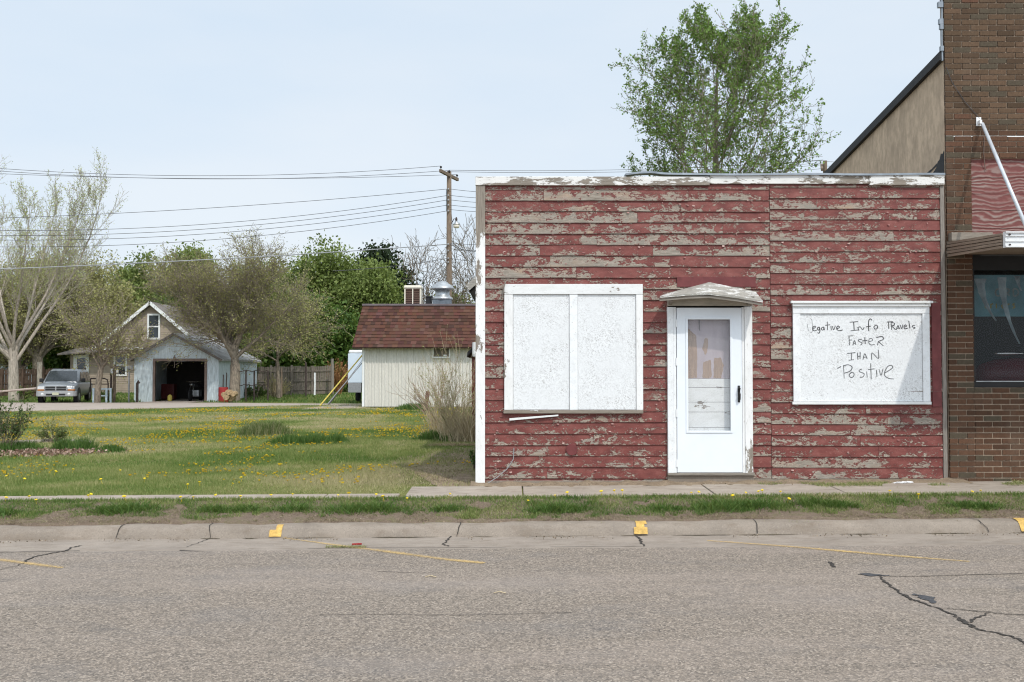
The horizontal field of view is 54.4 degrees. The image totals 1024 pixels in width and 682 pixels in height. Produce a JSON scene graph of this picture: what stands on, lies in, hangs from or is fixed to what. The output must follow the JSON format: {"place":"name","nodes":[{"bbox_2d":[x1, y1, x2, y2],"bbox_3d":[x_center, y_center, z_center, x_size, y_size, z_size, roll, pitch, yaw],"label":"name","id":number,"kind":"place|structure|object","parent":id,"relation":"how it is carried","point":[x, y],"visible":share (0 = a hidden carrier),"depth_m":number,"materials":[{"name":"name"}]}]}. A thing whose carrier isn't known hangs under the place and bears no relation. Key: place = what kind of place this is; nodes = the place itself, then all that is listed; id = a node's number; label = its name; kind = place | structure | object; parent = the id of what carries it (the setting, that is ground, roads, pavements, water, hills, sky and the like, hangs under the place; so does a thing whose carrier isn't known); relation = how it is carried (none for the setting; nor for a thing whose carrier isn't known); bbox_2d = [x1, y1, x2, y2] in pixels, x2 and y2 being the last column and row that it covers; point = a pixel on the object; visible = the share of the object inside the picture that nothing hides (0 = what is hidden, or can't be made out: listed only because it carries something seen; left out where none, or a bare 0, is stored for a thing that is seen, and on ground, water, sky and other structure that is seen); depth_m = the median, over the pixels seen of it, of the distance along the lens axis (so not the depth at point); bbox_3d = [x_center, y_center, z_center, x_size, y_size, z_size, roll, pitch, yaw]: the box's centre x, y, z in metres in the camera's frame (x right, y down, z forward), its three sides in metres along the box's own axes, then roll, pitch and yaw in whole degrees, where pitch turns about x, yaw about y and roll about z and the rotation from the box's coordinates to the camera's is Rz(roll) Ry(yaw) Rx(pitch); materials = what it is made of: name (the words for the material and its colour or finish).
{"place":"outdoors","nodes":[
{"label":"outdoors","id":0,"kind":"place"},
{"bbox_2d":[0,403,332,410],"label":"alley","id":1,"kind":"structure","parent":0,"point":[65,406],"depth_m":43.36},
{"bbox_2d":[130,399,203,402],"bbox_3d":[-17.850,3.232,55.180,2.900,0.151,10.833,0,-2,0],"label":"garage apron","id":2,"kind":"object","parent":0,"point":[180,401],"visible":0.59,"depth_m":53.33,"materials":[{"name":"concrete"}]},
{"bbox_2d":[161,384,176,399],"bbox_3d":[-19.228,2.840,55.779,0.700,0.870,0.520,0,-2,0],"label":"tool chest","id":3,"kind":"object","parent":2,"relation":"on","point":[168,389],"visible":0.97,"depth_m":55.53,"materials":[{"name":"red metal"}]},
{"bbox_2d":[187,381,203,400],"bbox_3d":[-17.538,2.761,55.240,0.802,1.114,1.987,-1,-2,21],"label":"lawn mower","id":4,"kind":"object","parent":2,"relation":"on","point":[195,393],"visible":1,"depth_m":55.04,"materials":[{"name":"metal"}]},
{"bbox_2d":[0,378,522,496],"bbox_3d":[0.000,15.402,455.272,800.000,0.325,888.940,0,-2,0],"label":"lawn","id":5,"kind":"structure","parent":0,"point":[370,492],"depth_m":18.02,"materials":[{"name":"plant"}]},
{"bbox_2d":[0,389,36,444],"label":"leafy shrub","id":6,"kind":"object","parent":5,"relation":"on","point":[15,431],"visible":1,"depth_m":17.74,"materials":[{"name":"green plant"}]},
{"bbox_2d":[0,439,51,453],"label":"grass clump","id":7,"kind":"object","parent":5,"relation":"on","point":[22,444],"visible":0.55,"depth_m":17.79,"materials":[{"name":"plant"}]},
{"bbox_2d":[0,367,85,396],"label":"plank fence","id":8,"kind":"object","parent":5,"relation":"on","point":[25,378],"visible":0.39,"depth_m":59.93,"materials":[{"name":"wood"}]},
{"bbox_2d":[30,415,68,441],"bbox_3d":[-9.370,1.770,20.257,0.810,0.588,0.376,0,-2,0],"label":"leafy shrub","id":9,"kind":"object","parent":5,"relation":"on","point":[57,433],"visible":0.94,"depth_m":20.20,"materials":[{"name":"green plant"}]},
{"bbox_2d":[21,339,84,372],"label":"leafy tree","id":10,"kind":"object","parent":5,"relation":"on","point":[50,362],"visible":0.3,"depth_m":72.47,"materials":[{"name":"green plant"}]},
{"bbox_2d":[0,147,127,401],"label":"poplar tree","id":11,"kind":"object","parent":5,"relation":"on","point":[11,355],"visible":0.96,"depth_m":53.87,"materials":[{"name":"beige plant"}]},
{"bbox_2d":[36,368,92,402],"bbox_3d":[-23.297,2.332,51.960,2.200,1.823,4.765,0,-2,-13],"label":"parked car","id":12,"kind":"object","parent":5,"relation":"on","point":[57,382],"visible":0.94,"depth_m":50.94,"materials":[{"name":"silver metal"}]},
{"bbox_2d":[0,245,130,370],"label":"old tree","id":13,"kind":"object","parent":5,"relation":"on","point":[38,348],"visible":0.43,"depth_m":65.25,"materials":[{"name":"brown plant"}]},
{"bbox_2d":[45,436,101,451],"bbox_3d":[-7.827,1.850,17.907,1.176,0.274,0.982,0,-2,0],"label":"grass clump","id":14,"kind":"object","parent":5,"relation":"on","point":[67,443],"visible":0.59,"depth_m":17.80,"materials":[{"name":"plant"}]},
{"bbox_2d":[0,447,153,459],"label":"fallen leaves","id":15,"kind":"object","parent":5,"relation":"on","point":[46,451],"visible":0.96,"depth_m":17.11,"materials":[{"name":"plant"}]},
{"bbox_2d":[14,249,147,361],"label":"budding tree","id":16,"kind":"object","parent":5,"relation":"on","point":[108,277],"visible":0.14,"depth_m":71.69,"materials":[{"name":"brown plant"}]},
{"bbox_2d":[92,388,111,402],"bbox_3d":[-20.940,2.804,50.873,0.962,0.801,0.130,0,-2,0],"label":"steel stand","id":17,"kind":"object","parent":5,"relation":"on","point":[106,393],"visible":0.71,"depth_m":50.82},
{"bbox_2d":[39,286,170,402],"bbox_3d":[-20.549,0.204,49.761,5.846,6.062,7.402,1,-2,-35],"label":"tree","id":18,"kind":"object","parent":5,"relation":"on","point":[112,344],"visible":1,"depth_m":49.43,"materials":[{"name":"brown plant"}]},
{"bbox_2d":[93,443,128,453],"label":"weed","id":19,"kind":"object","parent":5,"relation":"on","point":[114,448],"visible":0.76,"depth_m":17.48,"materials":[{"name":"green plant"}]},
{"bbox_2d":[110,364,118,401],"bbox_3d":[-20.732,2.228,51.931,0.418,2.018,0.150,0,-2,0],"label":"meter post","id":20,"kind":"object","parent":5,"relation":"on","point":[114,371],"visible":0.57,"depth_m":51.91,"materials":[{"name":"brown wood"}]},
{"bbox_2d":[103,245,168,321],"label":"leafy tree","id":21,"kind":"object","parent":5,"relation":"on","point":[130,272],"visible":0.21,"depth_m":83.23,"materials":[{"name":"green plant"}]},
{"bbox_2d":[57,301,240,392],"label":"beige house","id":22,"kind":"structure","parent":5,"relation":"on","point":[152,314],"depth_m":65.96,"materials":[{"name":"grey"}]},
{"bbox_2d":[73,355,88,372],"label":"window","id":23,"kind":"structure","parent":22,"relation":"in","point":[75,360],"depth_m":65.92,"materials":[{"name":"grey glass"}]},
{"bbox_2d":[113,354,126,375],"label":"window","id":24,"kind":"structure","parent":22,"relation":"in","point":[119,360],"depth_m":65.92,"materials":[{"name":"white glass"}]},
{"bbox_2d":[147,314,159,338],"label":"window","id":25,"kind":"structure","parent":22,"relation":"in","point":[151,318],"depth_m":66.00,"materials":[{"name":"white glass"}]},
{"bbox_2d":[145,239,226,297],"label":"leafy tree","id":26,"kind":"object","parent":5,"relation":"on","point":[186,251],"visible":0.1,"depth_m":86.86,"materials":[{"name":"green plant"}]},
{"bbox_2d":[127,333,260,401],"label":"garage","id":27,"kind":"structure","parent":5,"relation":"on","point":[153,375],"depth_m":53.62,"materials":[{"name":"grey"}]},
{"bbox_2d":[121,222,312,401],"bbox_3d":[-15.087,-1.510,52.831,9.708,9.708,9.005,0,-2,0],"label":"elm tree","id":28,"kind":"object","parent":5,"relation":"on","point":[209,296],"visible":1,"depth_m":51.74,"materials":[{"name":"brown plant"}]},
{"bbox_2d":[0,407,470,482],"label":"dandelions","id":29,"kind":"object","parent":5,"relation":"on","point":[276,446],"visible":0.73,"depth_m":22.74,"materials":[{"name":"yellow plant"}]},
{"bbox_2d":[216,254,287,330],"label":"leafy tree","id":30,"kind":"object","parent":5,"relation":"on","point":[274,295],"visible":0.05,"depth_m":88.52,"materials":[{"name":"green plant"}]},
{"bbox_2d":[238,370,268,401],"bbox_3d":[-13.647,2.379,52.536,1.620,1.753,0.109,0,-2,0],"label":"wire fence","id":31,"kind":"object","parent":5,"relation":"on","point":[253,385],"visible":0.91,"depth_m":52.52,"materials":[{"name":"metal"}]},
{"bbox_2d":[244,380,266,397],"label":"leafy shrub","id":32,"kind":"object","parent":5,"relation":"on","point":[261,392],"visible":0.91,"depth_m":58.70,"materials":[{"name":"green plant"}]},
{"bbox_2d":[229,420,297,436],"bbox_3d":[-5.505,1.937,22.268,1.783,0.342,1.549,1,-2,-39],"label":"grass clump","id":33,"kind":"object","parent":5,"relation":"on","point":[264,428],"visible":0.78,"depth_m":22.01,"materials":[{"name":"plant"}]},
{"bbox_2d":[234,328,319,390],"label":"leafy tree","id":34,"kind":"object","parent":5,"relation":"on","point":[267,361],"visible":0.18,"depth_m":72.35,"materials":[{"name":"green plant"}]},
{"bbox_2d":[263,374,291,396],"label":"leafy shrub","id":35,"kind":"object","parent":5,"relation":"on","point":[272,389],"visible":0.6,"depth_m":59.39,"materials":[{"name":"green plant"}]},
{"bbox_2d":[216,258,353,397],"bbox_3d":[-13.759,-0.726,57.981,7.414,8.100,9.382,1,-2,-29],"label":"budding tree","id":36,"kind":"object","parent":5,"relation":"on","point":[304,330],"visible":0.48,"depth_m":57.48,"materials":[{"name":"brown plant"}]},
{"bbox_2d":[257,365,333,394],"bbox_3d":[-13.690,2.435,61.895,5.251,1.972,0.142,0,-2,0],"label":"plank fence","id":37,"kind":"object","parent":5,"relation":"on","point":[295,375],"visible":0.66,"depth_m":61.94,"materials":[{"name":"wood"}]},
{"bbox_2d":[258,432,351,444],"bbox_3d":[-4.105,1.913,19.576,2.159,0.209,1.213,0,-2,-10],"label":"grass clump","id":38,"kind":"object","parent":5,"relation":"on","point":[303,439],"visible":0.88,"depth_m":19.44,"materials":[{"name":"plant"}]},
{"bbox_2d":[266,281,359,377],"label":"leafy tree","id":39,"kind":"object","parent":5,"relation":"on","point":[319,360],"visible":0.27,"depth_m":69.73,"materials":[{"name":"green plant"}]},
{"bbox_2d":[269,229,398,310],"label":"leafy tree","id":40,"kind":"object","parent":5,"relation":"on","point":[325,266],"visible":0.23,"depth_m":78.77,"materials":[{"name":"green plant"}]},
{"bbox_2d":[325,358,347,394],"bbox_3d":[-10.902,2.198,62.733,1.916,2.361,1.345,0,-2,0],"label":"dry shrub","id":41,"kind":"object","parent":5,"relation":"on","point":[337,379],"visible":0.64,"depth_m":62.69,"materials":[{"name":"brown plant"}]},
{"bbox_2d":[319,304,360,391],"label":"leafy tree","id":42,"kind":"object","parent":5,"relation":"on","point":[343,353],"visible":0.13,"depth_m":70.26,"materials":[{"name":"green plant"}]},
{"bbox_2d":[348,350,361,401],"bbox_3d":[-7.029,1.857,51.211,2.100,2.696,4.512,0,-2,0],"label":"cargo trailer","id":43,"kind":"object","parent":5,"relation":"on","point":[355,383],"visible":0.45,"depth_m":48.98,"materials":[{"name":"white metal"}]},
{"bbox_2d":[329,251,411,317],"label":"leafy tree","id":44,"kind":"object","parent":5,"relation":"on","point":[376,286],"visible":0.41,"depth_m":76.23,"materials":[{"name":"green plant"}]},
{"bbox_2d":[355,239,408,301],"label":"cedar tree","id":45,"kind":"object","parent":5,"relation":"on","point":[383,255],"visible":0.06,"depth_m":85.68,"materials":[{"name":"green plant"}]},
{"bbox_2d":[315,445,474,484],"bbox_3d":[-1.682,1.844,15.388,2.598,0.047,6.637,0,-2,0],"label":"dead thatch","id":46,"kind":"object","parent":5,"relation":"on","point":[431,479],"visible":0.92,"depth_m":13.59,"materials":[{"name":"plant"}]},
{"bbox_2d":[393,258,424,303],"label":"cedar tree","id":47,"kind":"object","parent":5,"relation":"on","point":[406,281],"visible":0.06,"depth_m":87.65,"materials":[{"name":"green plant"}]},
{"bbox_2d":[385,402,437,410],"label":"grass clump","id":48,"kind":"object","parent":5,"relation":"on","point":[406,406],"visible":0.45,"depth_m":36.79,"materials":[{"name":"plant"}]},
{"bbox_2d":[352,304,475,407],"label":"corrugated shed","id":49,"kind":"structure","parent":5,"relation":"on","point":[390,341],"depth_m":39.98,"materials":[{"name":"white metal"}]},
{"bbox_2d":[404,285,422,303],"bbox_3d":[-4.298,-1.963,43.420,0.779,0.874,0.800,0,-2,0],"label":"louvred vent","id":50,"kind":"object","parent":49,"relation":"on","point":[412,294],"visible":0.88,"depth_m":43.07,"materials":[{"name":"beige metal"}]},
{"bbox_2d":[430,281,453,303],"bbox_3d":[-3.013,-2.063,43.083,1.050,1.054,1.050,0,-2,0],"label":"exhaust vent","id":51,"kind":"object","parent":49,"relation":"on","point":[442,289],"visible":0.99,"depth_m":42.75,"materials":[{"name":"metal"}]},
{"bbox_2d":[384,229,455,303],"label":"bare tree","id":52,"kind":"object","parent":5,"relation":"on","point":[416,276],"visible":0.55,"depth_m":88.48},
{"bbox_2d":[387,346,471,424],"bbox_3d":[-1.963,1.102,25.337,2.516,2.183,1.120,0,-2,0],"label":"bare shrub","id":53,"kind":"object","parent":5,"relation":"on","point":[421,397],"visible":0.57,"depth_m":25.33,"materials":[{"name":"beige plant"}]},
{"bbox_2d":[405,429,457,441],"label":"grass clump","id":54,"kind":"object","parent":5,"relation":"on","point":[430,434],"visible":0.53,"depth_m":20.25,"materials":[{"name":"plant"}]},
{"bbox_2d":[392,447,474,485],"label":"bare soil","id":55,"kind":"structure","parent":5,"relation":"on","point":[461,478],"depth_m":14.03,"materials":[{"name":"soil"}]},
{"bbox_2d":[413,403,475,442],"bbox_3d":[-1.273,1.657,20.474,1.316,0.748,2.881,1,-2,-23],"label":"straw clump","id":56,"kind":"object","parent":5,"relation":"on","point":[437,426],"visible":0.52,"depth_m":19.81,"materials":[{"name":"plant"}]},
{"bbox_2d":[414,324,475,441],"bbox_3d":[-0.979,0.837,19.750,2.028,2.331,1.349,0,-2,0],"label":"bare shrub","id":57,"kind":"object","parent":5,"relation":"on","point":[446,394],"visible":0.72,"depth_m":19.70,"materials":[{"name":"brown plant"}]},
{"bbox_2d":[439,166,458,296],"bbox_3d":[-3.188,-2.663,49.983,0.339,11.879,2.418,-1,-2,20],"label":"utility pole","id":58,"kind":"object","parent":5,"relation":"on","point":[449,175],"visible":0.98,"depth_m":50.09,"materials":[{"name":"brown wood"}]},
{"bbox_2d":[0,166,436,175],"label":"overhead wire","id":59,"kind":"object","parent":58,"relation":"attached to","point":[215,175],"visible":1,"depth_m":48.29,"materials":[{"name":"metal"}]},
{"bbox_2d":[0,200,444,235],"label":"overhead wire","id":60,"kind":"object","parent":58,"relation":"attached to","point":[201,229],"visible":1,"depth_m":49.58,"materials":[{"name":"metal"}]},
{"bbox_2d":[0,244,447,269],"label":"overhead wire","id":61,"kind":"object","parent":58,"relation":"attached to","point":[219,258],"visible":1,"depth_m":47.07,"materials":[{"name":"metal"}]},
{"bbox_2d":[0,195,447,230],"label":"overhead wire","id":62,"kind":"object","parent":58,"relation":"attached to","point":[204,224],"visible":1,"depth_m":49.60,"materials":[{"name":"metal"}]},
{"bbox_2d":[3,170,448,178],"bbox_3d":[-16.789,-8.473,49.728,27.278,0.763,0.022,0,-2,-2],"label":"overhead wire","id":63,"kind":"object","parent":58,"relation":"attached to","point":[257,178],"visible":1,"depth_m":49.79,"materials":[{"name":"metal"}]},
{"bbox_2d":[12,189,443,217],"bbox_3d":[-15.525,-6.820,49.632,24.635,1.702,0.024,0,-2,-2],"label":"overhead wire","id":64,"kind":"object","parent":58,"relation":"attached to","point":[229,206],"visible":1,"depth_m":49.66,"materials":[{"name":"metal"}]},
{"bbox_2d":[0,173,456,178],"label":"overhead wire","id":65,"kind":"object","parent":58,"relation":"attached to","point":[235,178],"visible":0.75,"depth_m":50.82,"materials":[{"name":"metal"}]},
{"bbox_2d":[55,211,444,246],"bbox_3d":[-15.514,-5.600,49.594,24.613,1.936,0.024,0,-2,-2],"label":"overhead wire","id":66,"kind":"object","parent":58,"relation":"attached to","point":[242,237],"visible":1,"depth_m":49.64,"materials":[{"name":"metal"}]},
{"bbox_2d":[70,205,445,239],"bbox_3d":[-15.517,-5.917,49.604,24.619,1.886,0.024,0,-2,-2],"label":"overhead wire","id":67,"kind":"object","parent":58,"relation":"attached to","point":[249,230],"visible":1,"depth_m":49.66,"materials":[{"name":"metal"}]},
{"bbox_2d":[461,160,816,170],"bbox_3d":[8.161,-9.989,56.332,25.638,3.106,0.022,1,-2,-28],"label":"overhead wire","id":68,"kind":"object","parent":58,"relation":"attached to","point":[550,170],"visible":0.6,"depth_m":52.72,"materials":[{"name":"metal"}]},
{"bbox_2d":[487,163,815,172],"bbox_3d":[8.160,-9.858,56.328,25.636,3.006,0.022,1,-2,-28],"label":"overhead wire","id":69,"kind":"object","parent":58,"relation":"attached to","point":[574,172],"visible":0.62,"depth_m":53.07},
{"bbox_2d":[423,265,474,303],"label":"bare tree","id":70,"kind":"object","parent":5,"relation":"on","point":[455,300],"visible":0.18,"depth_m":89.95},
{"bbox_2d":[430,213,475,303],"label":"bare tree","id":71,"kind":"object","parent":5,"relation":"on","point":[462,274],"visible":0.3,"depth_m":84.04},
{"bbox_2d":[433,224,475,303],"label":"bare tree","id":72,"kind":"object","parent":5,"relation":"on","point":[467,269],"visible":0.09,"depth_m":85.92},
{"bbox_2d":[467,342,475,435],"bbox_3d":[-0.459,1.023,20.900,0.877,2.132,2.557,0,-2,0],"label":"lean to","id":73,"kind":"object","parent":5,"relation":"on","point":[471,352],"visible":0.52,"depth_m":19.98,"materials":[{"name":"wood"}]},
{"bbox_2d":[475,171,947,483],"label":"red clapboard shop","id":74,"kind":"structure","parent":5,"relation":"on","point":[777,243],"depth_m":12.22,"materials":[{"name":"paint"}]},
{"bbox_2d":[465,277,475,301],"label":"addition","id":75,"kind":"structure","parent":74,"relation":"attached to","point":[471,285],"depth_m":16.01,"materials":[{"name":"grey"}]},
{"bbox_2d":[502,279,642,420],"bbox_3d":[0.736,0.103,12.153,1.728,1.732,0.067,0,-2,0],"label":"boarded window","id":76,"kind":"structure","parent":74,"relation":"attached to","point":[573,352],"depth_m":12.17,"materials":[{"name":"white paint"}]},
{"bbox_2d":[667,296,754,475],"bbox_3d":[2.419,0.540,12.197,1.059,2.189,0.185,0,-2,0],"label":"door frame","id":77,"kind":"object","parent":74,"relation":"attached to","point":[747,407],"visible":0.94,"depth_m":12.13,"materials":[{"name":"white paint"}]},
{"bbox_2d":[676,319,729,430],"bbox_3d":[2.408,0.610,12.250,0.800,2.027,0.044,0,-2,0],"label":"door","id":78,"kind":"structure","parent":77,"relation":"attached to","point":[708,348],"depth_m":12.25,"materials":[{"name":"white paint"}]},
{"bbox_2d":[675,308,742,471],"bbox_3d":[2.400,0.595,12.118,0.807,2.003,0.098,0,-2,0],"label":"storm door","id":79,"kind":"structure","parent":77,"relation":"attached to","point":[709,451],"depth_m":12.12,"materials":[{"name":"white metal"}]},
{"bbox_2d":[676,308,742,471],"bbox_3d":[2.408,0.596,12.150,0.792,2.004,0.035,0,-2,0],"label":"door leaf","id":80,"kind":"structure","parent":79,"relation":"in","point":[696,452],"depth_m":12.12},
{"bbox_2d":[659,282,762,305],"bbox_3d":[2.376,-0.574,12.033,1.231,0.311,0.340,0,-2,0],"label":"door hood","id":81,"kind":"object","parent":74,"relation":"attached to","point":[708,289],"depth_m":11.92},
{"bbox_2d":[790,301,932,403],"bbox_3d":[4.270,0.143,12.150,1.733,1.263,0.068,0,-2,0],"label":"boarded window","id":82,"kind":"structure","parent":74,"relation":"attached to","point":[861,350],"depth_m":12.17,"materials":[{"name":"white paint"}]},
{"bbox_2d":[470,478,972,486],"bbox_3d":[2.500,1.712,11.980,6.000,0.112,0.346,0,-2,0],"label":"dirt strip","id":83,"kind":"object","parent":5,"relation":"on","point":[666,482],"visible":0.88,"depth_m":12.04,"materials":[{"name":"soil"}]},
{"bbox_2d":[608,0,841,176],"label":"maple tree","id":84,"kind":"object","parent":5,"relation":"on","point":[746,58],"visible":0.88,"depth_m":39.46,"materials":[{"name":"green plant"}]},
{"bbox_2d":[824,0,1023,480],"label":"brick building","id":85,"kind":"structure","parent":5,"relation":"on","point":[924,121],"depth_m":12.30,"materials":[{"name":"brown brick"}]},
{"bbox_2d":[946,231,1023,256],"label":"metal awning","id":86,"kind":"object","parent":85,"relation":"attached to","point":[1005,242],"visible":1,"depth_m":11.53,"materials":[{"name":"white metal"}]},
{"bbox_2d":[972,254,1023,386],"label":"shop window","id":87,"kind":"structure","parent":85,"relation":"attached to","point":[998,261],"depth_m":12.33,"materials":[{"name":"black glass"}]},
{"bbox_2d":[972,254,1023,386],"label":"window frame","id":88,"kind":"structure","parent":87,"relation":"in","point":[980,261],"depth_m":12.33,"materials":[{"name":"black plastic"}]},
{"bbox_2d":[974,270,1023,368],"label":"shop interior","id":89,"kind":"object","parent":85,"relation":"in","point":[999,308],"visible":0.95,"depth_m":12.73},
{"bbox_2d":[975,351,1023,380],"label":"display bonnet","id":90,"kind":"object","parent":89,"relation":"in","point":[1006,369],"visible":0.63,"depth_m":12.95,"materials":[{"name":"red paint"}]},
{"bbox_2d":[976,117,1023,225],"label":"awning stay","id":91,"kind":"object","parent":85,"relation":"attached to","point":[979,122],"visible":1,"depth_m":11.60,"materials":[{"name":"white metal"}]},
{"bbox_2d":[0,0,939,303],"label":"sky","id":92,"kind":"structure","parent":0,"point":[260,88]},
{"bbox_2d":[0,545,1023,681],"bbox_3d":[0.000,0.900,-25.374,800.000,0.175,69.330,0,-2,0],"label":"road","id":93,"kind":"structure","parent":0,"point":[738,614],"depth_m":6.73,"materials":[{"name":"asphalt"}]},
{"bbox_2d":[0,533,1023,551],"bbox_3d":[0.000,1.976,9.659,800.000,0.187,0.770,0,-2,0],"label":"gutter","id":94,"kind":"object","parent":93,"relation":"on","point":[525,542],"visible":1,"depth_m":9.64,"materials":[{"name":"concrete"}]},
{"bbox_2d":[284,537,484,562],"bbox_3d":[-1.314,1.929,9.288,2.608,0.059,0.159,-1,-2,35],"label":"parking line","id":95,"kind":"object","parent":94,"relation":"on","point":[400,553],"visible":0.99,"depth_m":9.04,"materials":[{"name":"yellow paint"}]},
{"bbox_2d":[0,482,1021,542],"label":"litter","id":96,"kind":"object","parent":94,"relation":"on","point":[559,535],"visible":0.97,"depth_m":9.98,"materials":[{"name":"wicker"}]},
{"bbox_2d":[0,518,1023,539],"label":"kerb","id":97,"kind":"structure","parent":94,"relation":"on","point":[507,529],"depth_m":10.06,"materials":[{"name":"concrete"}]},
{"bbox_2d":[269,524,283,536],"bbox_3d":[-2.387,1.917,10.110,0.124,0.109,0.186,0,-2,0],"label":"kerb marking","id":98,"kind":"object","parent":97,"relation":"on","point":[277,532],"visible":1,"depth_m":10.05,"materials":[{"name":"yellow paint"}]},
{"bbox_2d":[634,521,647,533],"bbox_3d":[1.299,1.891,10.111,0.137,0.109,0.186,0,-2,0],"label":"kerb marking","id":99,"kind":"object","parent":97,"relation":"on","point":[639,528],"visible":1,"depth_m":10.05,"materials":[{"name":"yellow paint"}]},
{"bbox_2d":[707,540,961,560],"bbox_3d":[2.898,1.906,9.073,2.326,0.020,0.128,-1,-2,32],"label":"parking line","id":100,"kind":"object","parent":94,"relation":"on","point":[840,550],"visible":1,"depth_m":8.98,"materials":[{"name":"yellow paint"}]},
{"bbox_2d":[879,576,1023,642],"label":"road crack","id":101,"kind":"object","parent":93,"relation":"on","point":[898,590],"visible":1,"depth_m":6.71,"materials":[{"name":"asphalt"}]},
{"bbox_2d":[0,490,1023,525],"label":"verge","id":102,"kind":"structure","parent":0,"point":[293,517],"depth_m":10.38,"materials":[{"name":"plant"}]},
{"bbox_2d":[0,481,1023,500],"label":"sidewalk","id":103,"kind":"structure","parent":0,"point":[974,486],"depth_m":11.43,"materials":[{"name":"concrete"}]},
{"bbox_2d":[759,479,1023,486],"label":"sidewalk weeds","id":104,"kind":"object","parent":103,"relation":"on","point":[1014,482],"visible":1,"depth_m":11.79,"materials":[{"name":"green plant"}]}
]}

